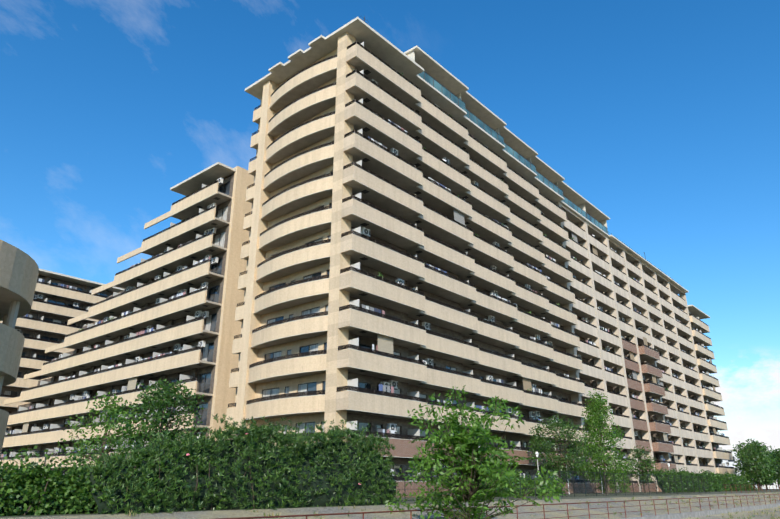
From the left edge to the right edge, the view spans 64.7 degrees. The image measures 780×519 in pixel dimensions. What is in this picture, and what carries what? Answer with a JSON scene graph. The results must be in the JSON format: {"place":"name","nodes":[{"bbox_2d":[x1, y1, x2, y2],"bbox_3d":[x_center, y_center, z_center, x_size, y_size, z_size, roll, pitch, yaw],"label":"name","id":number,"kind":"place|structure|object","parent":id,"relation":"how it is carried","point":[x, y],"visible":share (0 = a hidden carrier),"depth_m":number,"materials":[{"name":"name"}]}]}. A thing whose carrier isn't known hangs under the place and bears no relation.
{"place":"outdoors","nodes":[
{"label":"outdoors","id":0,"kind":"place"},
{"bbox_2d":[0,489,779,518],"bbox_3d":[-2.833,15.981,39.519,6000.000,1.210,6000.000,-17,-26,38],"label":"ground","id":1,"kind":"structure","parent":0,"point":[602,510],"depth_m":32.80,"materials":[{"name":"concrete"}]},
{"bbox_2d":[0,240,38,456],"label":"building","id":2,"kind":"structure","parent":1,"relation":"on","point":[19,270],"depth_m":22.85,"materials":[{"name":"grey concrete"}]},
{"bbox_2d":[0,445,115,515],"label":"hedge","id":3,"kind":"object","parent":1,"relation":"on","point":[29,489],"visible":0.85,"depth_m":17.49,"materials":[{"name":"green plant"}]},
{"bbox_2d":[0,268,123,453],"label":"apartment block","id":4,"kind":"structure","parent":1,"relation":"on","point":[60,300],"depth_m":95.62,"materials":[{"name":"paint"}]},
{"bbox_2d":[52,392,150,469],"bbox_3d":[-10.562,7.051,22.714,3.225,4.261,2.762,-8,-22,20],"label":"maple tree","id":5,"kind":"object","parent":1,"relation":"on","point":[107,427],"visible":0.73,"depth_m":22.60,"materials":[{"name":"green plant"}]},
{"bbox_2d":[0,162,253,474],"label":"apartment building","id":6,"kind":"structure","parent":1,"relation":"on","point":[168,313],"depth_m":65.66,"materials":[{"name":"beige concrete"}]},
{"bbox_2d":[108,378,205,452],"bbox_3d":[-9.518,7.458,25.296,3.584,5.284,4.068,-17,-26,38],"label":"dark tree","id":7,"kind":"object","parent":1,"relation":"on","point":[164,395],"visible":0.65,"depth_m":25.54,"materials":[{"name":"green plant"}]},
{"bbox_2d":[75,413,401,514],"bbox_3d":[-4.567,7.615,23.344,3.036,3.839,13.586,-17,-26,38],"label":"oleander hedge","id":8,"kind":"object","parent":1,"relation":"on","point":[245,468],"visible":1,"depth_m":21.95,"materials":[{"name":"green plant"}]},
{"bbox_2d":[0,450,708,501],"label":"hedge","id":9,"kind":"object","parent":1,"relation":"on","point":[668,481],"visible":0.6,"depth_m":48.27,"materials":[{"name":"brown"}]},
{"bbox_2d":[127,492,778,518],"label":"weeds","id":10,"kind":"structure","parent":1,"relation":"on","point":[633,498],"depth_m":37.04,"materials":[{"name":"green plant"}]},
{"bbox_2d":[384,386,563,518],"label":"young locust tree","id":11,"kind":"object","parent":1,"relation":"on","point":[470,451],"visible":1,"depth_m":19.83,"materials":[{"name":"green plant"}]},
{"bbox_2d":[226,16,735,496],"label":"apartment block","id":12,"kind":"structure","parent":1,"relation":"on","point":[420,224],"depth_m":56.91,"materials":[{"name":"paint"}]},
{"bbox_2d":[443,470,566,497],"bbox_3d":[9.388,17.263,47.590,2.403,2.544,16.541,-17,-26,38],"label":"hedge","id":13,"kind":"object","parent":1,"relation":"on","point":[526,486],"visible":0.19,"depth_m":49.24,"materials":[{"name":"green plant"}]},
{"bbox_2d":[525,414,589,492],"bbox_3d":[15.477,18.231,57.619,5.790,7.371,5.955,-17,-26,38],"label":"dark tree","id":14,"kind":"object","parent":1,"relation":"on","point":[566,459],"visible":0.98,"depth_m":57.43,"materials":[{"name":"green plant"}]},
{"bbox_2d":[535,452,669,493],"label":"lamp posts","id":15,"kind":"object","parent":1,"relation":"on","point":[537,454],"visible":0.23,"depth_m":59.68,"materials":[{"name":"white metal"}]},
{"bbox_2d":[596,470,609,493],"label":"columnar shrub","id":16,"kind":"object","parent":1,"relation":"on","point":[602,485],"visible":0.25,"depth_m":66.15,"materials":[{"name":"green plant"}]},
{"bbox_2d":[575,389,636,492],"bbox_3d":[21.518,18.615,63.273,6.286,10.564,6.142,-17,-26,38],"label":"ginkgo tree","id":17,"kind":"object","parent":1,"relation":"on","point":[597,415],"visible":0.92,"depth_m":62.56,"materials":[{"name":"green plant"}]},
{"bbox_2d":[608,474,622,492],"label":"columnar shrub","id":18,"kind":"object","parent":1,"relation":"on","point":[613,485],"visible":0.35,"depth_m":68.62,"materials":[{"name":"green plant"}]},
{"bbox_2d":[618,472,631,492],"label":"columnar shrub","id":19,"kind":"object","parent":1,"relation":"on","point":[622,484],"visible":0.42,"depth_m":70.95,"materials":[{"name":"green plant"}]},
{"bbox_2d":[627,445,657,492],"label":"tree","id":20,"kind":"object","parent":1,"relation":"on","point":[642,465],"visible":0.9,"depth_m":72.14,"materials":[{"name":"green plant"}]},
{"bbox_2d":[622,503,779,518],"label":"concrete kerb","id":21,"kind":"object","parent":1,"relation":"on","point":[698,513],"visible":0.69,"depth_m":42.96,"materials":[{"name":"grey concrete"}]},
{"bbox_2d":[215,494,779,518],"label":"pipe fence","id":22,"kind":"object","parent":21,"relation":"on","point":[568,516],"visible":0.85,"depth_m":27.83,"materials":[{"name":"brown metal"}]},
{"bbox_2d":[650,467,758,492],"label":"clipped hedge","id":23,"kind":"object","parent":1,"relation":"on","point":[717,482],"visible":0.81,"depth_m":89.14,"materials":[{"name":"green plant"}]},
{"bbox_2d":[689,505,779,518],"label":"gravel weeds","id":24,"kind":"object","parent":1,"relation":"on","point":[730,516],"depth_m":42.41,"materials":[{"name":"green plant"}]},
{"bbox_2d":[722,485,779,492],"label":"pipe fence","id":25,"kind":"object","parent":1,"relation":"on","point":[749,486],"visible":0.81,"depth_m":74.51,"materials":[{"name":"metal"}]},
{"bbox_2d":[732,441,776,490],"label":"tree","id":26,"kind":"object","parent":1,"relation":"on","point":[747,457],"visible":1,"depth_m":109.13,"materials":[{"name":"green plant"}]},
{"bbox_2d":[739,440,777,488],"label":"tree","id":27,"kind":"object","parent":1,"relation":"on","point":[766,455],"visible":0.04,"depth_m":131.60,"materials":[{"name":"green plant"}]},
{"bbox_2d":[766,448,779,486],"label":"tree","id":28,"kind":"object","parent":1,"relation":"on","point":[777,474],"visible":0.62,"depth_m":121.45,"materials":[{"name":"green plant"}]},
{"bbox_2d":[0,0,779,451],"label":"sky","id":29,"kind":"structure","parent":0,"point":[662,115],"materials":[{"name":"blue"}]},
{"bbox_2d":[721,449,779,488],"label":"buildings","id":30,"kind":"structure","parent":0,"point":[735,463],"depth_m":173.75,"materials":[{"name":"grey metal"}]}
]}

